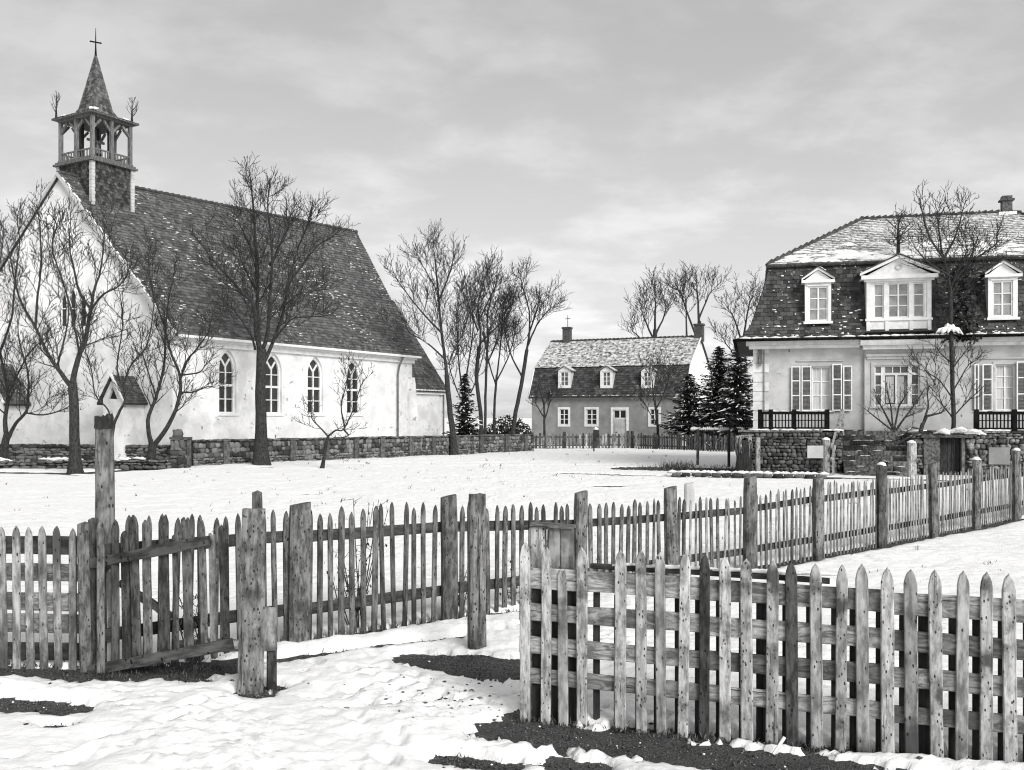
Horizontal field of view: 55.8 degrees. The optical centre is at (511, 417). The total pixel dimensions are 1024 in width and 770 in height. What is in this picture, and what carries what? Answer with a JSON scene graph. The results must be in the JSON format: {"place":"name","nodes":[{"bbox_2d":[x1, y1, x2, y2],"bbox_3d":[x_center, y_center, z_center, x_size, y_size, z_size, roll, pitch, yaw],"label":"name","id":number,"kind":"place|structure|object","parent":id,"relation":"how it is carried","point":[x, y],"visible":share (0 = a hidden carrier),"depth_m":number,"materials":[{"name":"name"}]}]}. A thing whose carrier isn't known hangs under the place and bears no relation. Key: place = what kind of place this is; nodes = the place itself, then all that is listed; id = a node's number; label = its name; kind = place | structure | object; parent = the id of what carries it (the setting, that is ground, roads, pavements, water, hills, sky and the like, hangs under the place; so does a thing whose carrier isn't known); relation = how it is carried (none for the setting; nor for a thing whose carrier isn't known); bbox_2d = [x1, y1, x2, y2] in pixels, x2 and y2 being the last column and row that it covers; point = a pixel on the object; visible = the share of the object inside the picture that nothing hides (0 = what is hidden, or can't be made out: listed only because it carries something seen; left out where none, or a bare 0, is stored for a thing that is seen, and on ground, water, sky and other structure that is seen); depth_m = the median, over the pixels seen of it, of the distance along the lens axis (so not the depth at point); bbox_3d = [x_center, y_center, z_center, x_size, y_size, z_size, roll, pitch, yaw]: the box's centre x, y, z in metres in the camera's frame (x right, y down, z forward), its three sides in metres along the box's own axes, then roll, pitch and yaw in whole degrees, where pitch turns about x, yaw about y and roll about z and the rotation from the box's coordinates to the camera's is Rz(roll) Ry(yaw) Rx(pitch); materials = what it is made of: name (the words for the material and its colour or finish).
{"place":"outdoors","nodes":[
{"label":"outdoors","id":0,"kind":"place"},
{"bbox_2d":[0,28,445,459],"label":"church","id":1,"kind":"structure","parent":0,"point":[404,393],"depth_m":49.74,"materials":[{"name":"white paint"}]},
{"bbox_2d":[61,294,66,326],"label":"window","id":2,"kind":"structure","parent":1,"relation":"in","point":[62,313],"depth_m":48.51,"materials":[{"name":"white glass"}]},
{"bbox_2d":[70,290,75,326],"bbox_3d":[-21.823,-5.502,48.286,0.501,1.948,0.100,0,0,20],"label":"window","id":3,"kind":"structure","parent":1,"relation":"in","point":[73,301],"depth_m":48.32,"materials":[{"name":"white glass"}]},
{"bbox_2d":[80,295,85,326],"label":"window","id":4,"kind":"structure","parent":1,"relation":"in","point":[84,325],"depth_m":48.08,"materials":[{"name":"grey glass"}]},
{"bbox_2d":[87,138,104,155],"bbox_3d":[-21.523,-13.936,50.001,0.888,0.820,0.638,0,0,-26],"label":"church bell","id":5,"kind":"object","parent":1,"relation":"hanging from","point":[98,142],"visible":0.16,"depth_m":50.06,"materials":[{"name":"grey metal"}]},
{"bbox_2d":[218,351,238,415],"bbox_3d":[-14.490,-1.774,49.045,0.370,3.348,1.347,0,0,31],"label":"window","id":6,"kind":"structure","parent":1,"relation":"in","point":[226,396],"depth_m":49.22,"materials":[{"name":"grey glass"}]},
{"bbox_2d":[266,354,283,415],"bbox_3d":[-12.854,-1.774,51.822,0.370,3.348,1.415,0,0,31],"label":"window","id":7,"kind":"structure","parent":1,"relation":"in","point":[272,366],"depth_m":52.02,"materials":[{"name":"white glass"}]},
{"bbox_2d":[306,357,324,415],"bbox_3d":[-11.190,-1.774,54.647,0.370,3.348,1.482,0,0,31],"label":"window","id":8,"kind":"structure","parent":1,"relation":"in","point":[314,370],"depth_m":54.86,"materials":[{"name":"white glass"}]},
{"bbox_2d":[346,361,362,415],"bbox_3d":[-9.481,-1.774,57.549,0.370,3.348,1.496,0,0,31],"label":"window","id":9,"kind":"structure","parent":1,"relation":"in","point":[353,391],"depth_m":57.72,"materials":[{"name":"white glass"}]},
{"bbox_2d":[0,418,1023,769],"bbox_3d":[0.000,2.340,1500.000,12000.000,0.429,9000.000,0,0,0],"label":"snow field","id":10,"kind":"structure","parent":0,"point":[316,714],"depth_m":10.23,"materials":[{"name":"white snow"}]},
{"bbox_2d":[0,518,96,671],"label":"board fence","id":11,"kind":"object","parent":10,"relation":"on","point":[80,549],"visible":0.82,"depth_m":8.85,"materials":[{"name":"grey wood"}]},
{"bbox_2d":[87,515,233,673],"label":"wooden gate","id":12,"kind":"structure","parent":11,"relation":"attached to","point":[162,550],"depth_m":8.57,"materials":[{"name":"grey wood"}]},
{"bbox_2d":[63,271,182,432],"bbox_3d":[-16.774,-1.906,41.315,4.714,8.582,2.963,0,0,0],"label":"bare tree","id":13,"kind":"object","parent":10,"relation":"on","point":[154,301],"visible":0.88,"depth_m":41.49,"materials":[{"name":"grey plant"}]},
{"bbox_2d":[179,638,238,649],"bbox_3d":[-2.801,2.190,9.337,0.904,0.118,0.107,0,0,3],"label":"fallen pole","id":14,"kind":"object","parent":10,"relation":"on","point":[235,642],"visible":0.02,"depth_m":9.31,"materials":[{"name":"grey wood"}]},
{"bbox_2d":[292,349,374,467],"bbox_3d":[-7.989,-0.368,43.257,3.508,5.524,2.364,0,0,-16],"label":"bare tree","id":15,"kind":"object","parent":10,"relation":"on","point":[322,465],"visible":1,"depth_m":43.37,"materials":[{"name":"grey plant"}]},
{"bbox_2d":[0,467,1023,769],"bbox_3d":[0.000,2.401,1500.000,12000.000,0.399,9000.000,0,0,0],"label":"ground","id":16,"kind":"structure","parent":0,"point":[494,729],"depth_m":7.09,"materials":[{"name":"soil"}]},
{"bbox_2d":[0,195,86,458],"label":"bare tree","id":17,"kind":"object","parent":16,"relation":"on","point":[5,441],"visible":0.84,"depth_m":43.17,"materials":[{"name":"grey plant"}]},
{"bbox_2d":[0,178,157,474],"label":"bare tree","id":18,"kind":"object","parent":16,"relation":"on","point":[75,466],"visible":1,"depth_m":39.24,"materials":[{"name":"grey plant"}]},
{"bbox_2d":[0,444,169,461],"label":"stone wall","id":19,"kind":"structure","parent":16,"relation":"on","point":[28,452],"depth_m":45.85,"materials":[{"name":"grey stone"}]},
{"bbox_2d":[0,457,173,469],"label":"dry stone bank","id":20,"kind":"structure","parent":16,"relation":"on","point":[122,463],"depth_m":42.46,"materials":[{"name":"grey stone"}]},
{"bbox_2d":[94,413,114,661],"bbox_3d":[-3.775,1.187,8.946,0.181,2.467,0.180,0,0,38],"label":"gate post","id":21,"kind":"object","parent":16,"relation":"on","point":[104,477],"visible":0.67,"depth_m":8.88,"materials":[{"name":"grey wood"}]},
{"bbox_2d":[115,227,237,459],"bbox_3d":[-15.111,-3.172,43.599,5.448,11.151,4.085,0,0,0],"label":"bare tree","id":22,"kind":"object","parent":16,"relation":"on","point":[151,450],"visible":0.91,"depth_m":43.43,"materials":[{"name":"grey plant"}]},
{"bbox_2d":[169,429,191,467],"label":"gate pier","id":23,"kind":"structure","parent":16,"relation":"on","point":[181,453],"depth_m":44.45,"materials":[{"name":"stone"}]},
{"bbox_2d":[178,577,208,664],"bbox_3d":[-2.963,1.876,9.030,0.340,0.851,0.335,0,0,-17],"label":"dead weed","id":24,"kind":"object","parent":16,"relation":"on","point":[198,659],"visible":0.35,"depth_m":9.02,"materials":[{"name":"grey plant"}]},
{"bbox_2d":[237,508,265,694],"bbox_3d":[-2.180,1.590,8.100,0.220,1.661,0.153,1,0,-11],"label":"gate post","id":25,"kind":"object","parent":16,"relation":"on","point":[250,678],"visible":0.94,"depth_m":8.03,"materials":[{"name":"grey wood"}]},
{"bbox_2d":[252,490,262,508],"bbox_3d":[-2.474,1.563,9.422,0.102,1.714,0.087,0,0,0],"label":"stake","id":26,"kind":"object","parent":16,"relation":"on","point":[257,499],"visible":0.17,"depth_m":9.38,"materials":[{"name":"grey wood"}]},
{"bbox_2d":[264,606,276,690],"bbox_3d":[-2.024,2.004,8.155,0.114,0.831,0.105,-1,0,0],"label":"latch stake","id":27,"kind":"object","parent":16,"relation":"on","point":[270,642],"visible":0.88,"depth_m":8.10,"materials":[{"name":"grey wood"}]},
{"bbox_2d":[188,154,360,464],"bbox_3d":[-11.221,-5.206,46.204,7.703,15.197,6.785,0,0,0],"label":"bare tree","id":28,"kind":"object","parent":16,"relation":"on","point":[261,456],"visible":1,"depth_m":45.78,"materials":[{"name":"grey plant"}]},
{"bbox_2d":[326,555,368,632],"bbox_3d":[-1.747,1.882,10.355,0.449,0.842,0.283,0,0,-20],"label":"dead weed","id":29,"kind":"object","parent":16,"relation":"on","point":[356,613],"visible":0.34,"depth_m":10.36,"materials":[{"name":"plant"}]},
{"bbox_2d":[333,498,387,615],"bbox_3d":[-1.697,1.594,10.869,0.640,1.416,0.347,0,0,0],"label":"dead weed","id":30,"kind":"object","parent":16,"relation":"on","point":[370,554],"visible":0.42,"depth_m":10.85,"materials":[{"name":"plant"}]},
{"bbox_2d":[192,434,534,465],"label":"stone wall","id":31,"kind":"structure","parent":16,"relation":"on","point":[220,451],"depth_m":52.54,"materials":[{"name":"stone"}]},
{"bbox_2d":[12,661,800,767],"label":"snow crumbs","id":32,"kind":"object","parent":16,"relation":"on","point":[487,760],"visible":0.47,"depth_m":6.86,"materials":[{"name":"white snow"}]},
{"bbox_2d":[373,218,490,454],"bbox_3d":[-5.224,-4.936,58.206,7.339,14.696,5.980,0,0,15],"label":"bare tree","id":33,"kind":"object","parent":16,"relation":"on","point":[454,450],"visible":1,"depth_m":58.47,"materials":[{"name":"grey plant"}]},
{"bbox_2d":[442,374,481,434],"bbox_3d":[-2.993,-0.215,62.025,3.055,5.231,2.880,0,0,0],"label":"fir tree","id":34,"kind":"object","parent":16,"relation":"on","point":[464,416],"visible":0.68,"depth_m":61.84,"materials":[{"name":"black plant"}]},
{"bbox_2d":[458,565,466,606],"bbox_3d":[-0.621,2.015,11.298,0.471,0.574,0.255,0,0,26],"label":"dead weed","id":35,"kind":"object","parent":16,"relation":"on","point":[465,576],"visible":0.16,"depth_m":11.29,"materials":[{"name":"plant"}]},
{"bbox_2d":[433,281,501,428],"bbox_3d":[-3.037,-3.442,64.069,3.822,11.662,4.039,0,0,30],"label":"bare tree","id":36,"kind":"object","parent":16,"relation":"on","point":[471,338],"visible":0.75,"depth_m":64.05,"materials":[{"name":"grey plant"}]},
{"bbox_2d":[467,493,486,649],"bbox_3d":[-0.338,1.580,9.418,0.174,1.681,0.172,0,0,-17],"label":"free post","id":37,"kind":"object","parent":16,"relation":"on","point":[476,593],"visible":0.85,"depth_m":9.35,"materials":[{"name":"grey wood"}]},
{"bbox_2d":[467,429,496,434],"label":"dark bush","id":38,"kind":"object","parent":16,"relation":"on","point":[489,432],"visible":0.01,"depth_m":69.77,"materials":[{"name":"black plant"}]},
{"bbox_2d":[0,652,967,767],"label":"dirt crumbs","id":39,"kind":"object","parent":16,"relation":"on","point":[494,719],"visible":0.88,"depth_m":7.70,"materials":[{"name":"soil"}]},
{"bbox_2d":[452,248,528,434],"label":"bare tree","id":40,"kind":"object","parent":16,"relation":"on","point":[507,302],"visible":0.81,"depth_m":65.91,"materials":[{"name":"grey plant"}]},
{"bbox_2d":[475,252,517,433],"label":"bare tree","id":41,"kind":"object","parent":16,"relation":"on","point":[503,324],"visible":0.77,"depth_m":66.91,"materials":[{"name":"grey plant"}]},
{"bbox_2d":[471,278,528,433],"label":"bare tree","id":42,"kind":"object","parent":16,"relation":"on","point":[496,378],"visible":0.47,"depth_m":69.97,"materials":[{"name":"grey plant"}]},
{"bbox_2d":[499,560,517,598],"bbox_3d":[-0.008,2.031,11.935,0.299,0.543,0.315,0,0,19],"label":"dead weed","id":43,"kind":"object","parent":16,"relation":"on","point":[510,589],"visible":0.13,"depth_m":11.93,"materials":[{"name":"plant"}]},
{"bbox_2d":[487,414,531,434],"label":"dark bush","id":44,"kind":"object","parent":16,"relation":"on","point":[503,430],"visible":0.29,"depth_m":75.71,"materials":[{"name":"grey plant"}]},
{"bbox_2d":[491,254,573,433],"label":"bare tree","id":45,"kind":"object","parent":16,"relation":"on","point":[522,375],"visible":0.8,"depth_m":68.02,"materials":[{"name":"grey plant"}]},
{"bbox_2d":[525,382,563,447],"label":"bare tree","id":46,"kind":"object","parent":16,"relation":"on","point":[543,408],"visible":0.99,"depth_m":71.44,"materials":[{"name":"grey plant"}]},
{"bbox_2d":[96,448,1023,673],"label":"picket fence","id":47,"kind":"object","parent":16,"relation":"on","point":[298,536],"visible":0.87,"depth_m":11.53,"materials":[{"name":"grey wood"}]},
{"bbox_2d":[593,427,598,450],"bbox_3d":[5.553,1.495,63.876,0.364,1.810,0.352,0,0,0],"label":"box stake","id":48,"kind":"object","parent":16,"relation":"on","point":[595,432],"visible":0.91,"depth_m":63.73,"materials":[{"name":"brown wood"}]},
{"bbox_2d":[531,431,734,451],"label":"picket fence","id":49,"kind":"object","parent":16,"relation":"on","point":[630,440],"visible":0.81,"depth_m":69.69,"materials":[{"name":"grey wood"}]},
{"bbox_2d":[618,265,679,336],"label":"bare tree","id":50,"kind":"object","parent":16,"relation":"on","point":[667,308],"visible":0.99,"depth_m":100.06,"materials":[{"name":"grey plant"}]},
{"bbox_2d":[630,341,684,447],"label":"bare tree","id":51,"kind":"object","parent":16,"relation":"on","point":[659,366],"visible":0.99,"depth_m":71.54,"materials":[{"name":"grey plant"}]},
{"bbox_2d":[652,374,713,448],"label":"fir tree","id":52,"kind":"object","parent":16,"relation":"on","point":[689,393],"visible":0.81,"depth_m":69.77,"materials":[{"name":"black plant"}]},
{"bbox_2d":[637,457,735,471],"bbox_3d":[8.241,2.031,43.226,5.587,0.558,4.949,0,0,0],"label":"weedy bed","id":53,"kind":"object","parent":16,"relation":"on","point":[667,466],"visible":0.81,"depth_m":42.77,"materials":[{"name":"grey plant"}]},
{"bbox_2d":[684,482,694,510],"bbox_3d":[4.216,1.978,22.997,0.238,0.884,0.193,0,0,0],"label":"short post","id":54,"kind":"object","parent":16,"relation":"on","point":[689,491],"visible":0.64,"depth_m":22.91,"materials":[{"name":"white wood"}]},
{"bbox_2d":[655,259,732,334],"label":"bare tree","id":55,"kind":"object","parent":16,"relation":"on","point":[684,277],"visible":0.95,"depth_m":103.81,"materials":[{"name":"grey plant"}]},
{"bbox_2d":[696,430,698,464],"bbox_3d":[8.840,1.506,45.997,0.145,1.828,0.140,1,0,0],"label":"thin pole","id":56,"kind":"object","parent":16,"relation":"on","point":[697,451],"visible":0.86,"depth_m":45.94,"materials":[{"name":"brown wood"}]},
{"bbox_2d":[673,346,752,447],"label":"fir tree","id":57,"kind":"object","parent":16,"relation":"on","point":[716,367],"visible":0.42,"depth_m":68.70,"materials":[{"name":"black plant"}]},
{"bbox_2d":[688,426,752,449],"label":"fence","id":58,"kind":"object","parent":16,"relation":"on","point":[693,430],"visible":0.26,"depth_m":67.11,"materials":[{"name":"grey wood"}]},
{"bbox_2d":[702,344,753,444],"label":"fir tree","id":59,"kind":"object","parent":16,"relation":"on","point":[739,380],"visible":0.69,"depth_m":66.71,"materials":[{"name":"black plant"}]},
{"bbox_2d":[727,430,729,465],"bbox_3d":[9.958,1.496,44.430,0.141,1.849,0.138,0,0,0],"label":"thin pole","id":60,"kind":"object","parent":16,"relation":"on","point":[728,447],"visible":0.91,"depth_m":44.37,"materials":[{"name":"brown wood"}]},
{"bbox_2d":[707,265,764,419],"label":"bare tree","id":61,"kind":"object","parent":16,"relation":"on","point":[737,330],"visible":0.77,"depth_m":96.34,"materials":[{"name":"grey plant"}]},
{"bbox_2d":[735,435,752,474],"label":"gate","id":62,"kind":"structure","parent":16,"relation":"on","point":[743,448],"depth_m":38.29,"materials":[{"name":"grey wood"}]},
{"bbox_2d":[667,470,828,478],"bbox_3d":[9.045,2.199,37.273,6.093,0.333,0.313,0,0,14],"label":"kerb row","id":63,"kind":"object","parent":16,"relation":"on","point":[743,474],"visible":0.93,"depth_m":37.19,"materials":[{"name":"stone"}]},
{"bbox_2d":[755,437,759,470],"bbox_3d":[9.755,1.595,38.401,0.187,1.649,0.193,0,0,0],"label":"slim post","id":64,"kind":"object","parent":16,"relation":"on","point":[757,453],"visible":0.82,"depth_m":38.32,"materials":[{"name":"grey wood"}]},
{"bbox_2d":[519,521,1023,762],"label":"picket fence","id":65,"kind":"object","parent":16,"relation":"on","point":[557,616],"visible":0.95,"depth_m":6.76,"materials":[{"name":"grey wood"}]},
{"bbox_2d":[772,736,785,754],"bbox_3d":[1.815,2.228,6.566,0.092,0.126,0.028,0,0,-3],"label":"wood splinter","id":66,"kind":"object","parent":16,"relation":"on","point":[778,747],"visible":1,"depth_m":6.57,"materials":[{"name":"white wood"}]},
{"bbox_2d":[821,437,829,475],"bbox_3d":[12.331,1.595,37.961,0.330,1.649,0.335,0,0,0],"label":"gate post","id":67,"kind":"object","parent":16,"relation":"on","point":[825,462],"visible":0.8,"depth_m":37.82,"materials":[{"name":"grey wood"}]},
{"bbox_2d":[830,409,843,474],"bbox_3d":[13.010,0.971,38.622,0.155,2.659,2.227,0,0,29],"label":"stair handrail","id":68,"kind":"object","parent":16,"relation":"on","point":[832,458],"visible":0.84,"depth_m":38.27,"materials":[{"name":"grey wood"}]},
{"bbox_2d":[840,430,906,475],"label":"stone stairs","id":69,"kind":"structure","parent":16,"relation":"on","point":[865,460],"depth_m":38.38,"materials":[{"name":"grey stone"}]},
{"bbox_2d":[733,195,1023,435],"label":"mansard house","id":70,"kind":"structure","parent":16,"relation":"on","point":[844,313],"depth_m":39.94,"materials":[{"name":"paint"}]},
{"bbox_2d":[812,367,830,409],"bbox_3d":[12.938,-1.222,40.464,0.764,1.821,0.060,0,0,14],"label":"window","id":71,"kind":"structure","parent":70,"relation":"in","point":[820,375],"depth_m":40.46,"materials":[{"name":"white glass"}]},
{"bbox_2d":[874,365,919,405],"bbox_3d":[15.745,-1.301,39.584,1.736,1.667,0.090,0,0,14],"label":"window","id":72,"kind":"structure","parent":70,"relation":"in","point":[896,375],"depth_m":39.56,"materials":[{"name":"white glass"}]},
{"bbox_2d":[938,265,982,343],"bbox_3d":[17.891,-4.537,38.455,1.876,3.242,0.860,0,0,0],"label":"ivy","id":73,"kind":"object","parent":70,"relation":"attached to","point":[963,284],"visible":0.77,"depth_m":38.38,"materials":[{"name":"black plant"}]},
{"bbox_2d":[996,364,1014,409],"bbox_3d":[19.748,-1.216,38.766,0.721,1.835,0.060,0,0,14],"label":"window","id":74,"kind":"structure","parent":70,"relation":"in","point":[1005,373],"depth_m":38.75,"materials":[{"name":"white glass"}]},
{"bbox_2d":[738,427,1023,476],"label":"terrace wall","id":75,"kind":"structure","parent":16,"relation":"on","point":[957,449],"depth_m":37.59,"materials":[{"name":"stone"}]},
{"bbox_2d":[756,409,831,430],"bbox_3d":[11.325,0.088,38.928,2.930,0.844,0.150,0,0,14],"label":"terrace railing","id":76,"kind":"object","parent":75,"relation":"on","point":[794,412],"visible":1,"depth_m":38.86,"materials":[{"name":"black metal"}]},
{"bbox_2d":[807,446,825,457],"bbox_3d":[11.718,1.313,37.218,0.722,0.481,0.075,0,0,0],"label":"sign board","id":77,"kind":"object","parent":75,"relation":"attached to","point":[815,451],"visible":1,"depth_m":37.18,"materials":[{"name":"grey wood"}]},
{"bbox_2d":[858,378,935,431],"bbox_3d":[14.950,-0.526,37.718,2.850,2.180,1.788,0,0,0],"label":"bare shrub","id":78,"kind":"object","parent":75,"relation":"on","point":[897,411],"visible":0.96,"depth_m":37.57,"materials":[{"name":"grey plant"}]},
{"bbox_2d":[870,378,959,446],"bbox_3d":[15.033,-0.204,36.309,3.328,2.599,1.351,0,0,-16],"label":"bare shrub","id":79,"kind":"object","parent":75,"relation":"on","point":[921,427],"visible":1,"depth_m":36.33,"materials":[{"name":"grey plant"}]},
{"bbox_2d":[940,438,959,474],"bbox_3d":[16.994,1.535,37.597,0.753,1.530,0.080,0,0,14],"label":"cellar door","id":80,"kind":"structure","parent":75,"relation":"in","point":[949,447],"depth_m":37.56,"materials":[{"name":"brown wood"}]},
{"bbox_2d":[889,180,1018,429],"bbox_3d":[17.116,-4.395,37.641,4.703,9.956,3.368,0,0,0],"label":"bare tree","id":81,"kind":"object","parent":75,"relation":"on","point":[952,354],"visible":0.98,"depth_m":37.65,"materials":[{"name":"grey plant"}]},
{"bbox_2d":[936,323,962,334],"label":"snow clump","id":82,"kind":"object","parent":81,"relation":"on","point":[947,327],"visible":1,"depth_m":37.34,"materials":[{"name":"white snow"}]},
{"bbox_2d":[969,409,1023,430],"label":"terrace railing","id":83,"kind":"object","parent":75,"relation":"on","point":[1013,413],"visible":1,"depth_m":37.07,"materials":[{"name":"black metal"}]},
{"bbox_2d":[907,440,916,477],"bbox_3d":[15.090,1.632,36.542,0.346,1.575,0.335,1,0,0],"label":"gate post","id":84,"kind":"object","parent":16,"relation":"on","point":[912,458],"visible":0.87,"depth_m":36.39,"materials":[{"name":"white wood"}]},
{"bbox_2d":[0,0,1023,417],"label":"sky","id":85,"kind":"structure","parent":0,"point":[601,142],"materials":[{"name":"grey"}]},
{"bbox_2d":[528,315,713,445],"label":"house","id":86,"kind":"structure","parent":0,"point":[598,379],"depth_m":79.74,"materials":[{"name":"grey paint"}]},
{"bbox_2d":[560,409,567,424],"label":"window","id":87,"kind":"structure","parent":86,"relation":"in","point":[563,412],"depth_m":80.37,"materials":[{"name":"white glass"}]},
{"bbox_2d":[587,409,596,424],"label":"window","id":88,"kind":"structure","parent":86,"relation":"in","point":[591,413],"depth_m":79.36,"materials":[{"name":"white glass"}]},
{"bbox_2d":[614,419,625,443],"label":"door","id":89,"kind":"structure","parent":86,"relation":"in","point":[619,424],"depth_m":78.36,"materials":[{"name":"grey wood"}]},
{"bbox_2d":[650,409,658,423],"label":"window","id":90,"kind":"structure","parent":86,"relation":"in","point":[652,411],"depth_m":77.18,"materials":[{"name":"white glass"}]}
]}

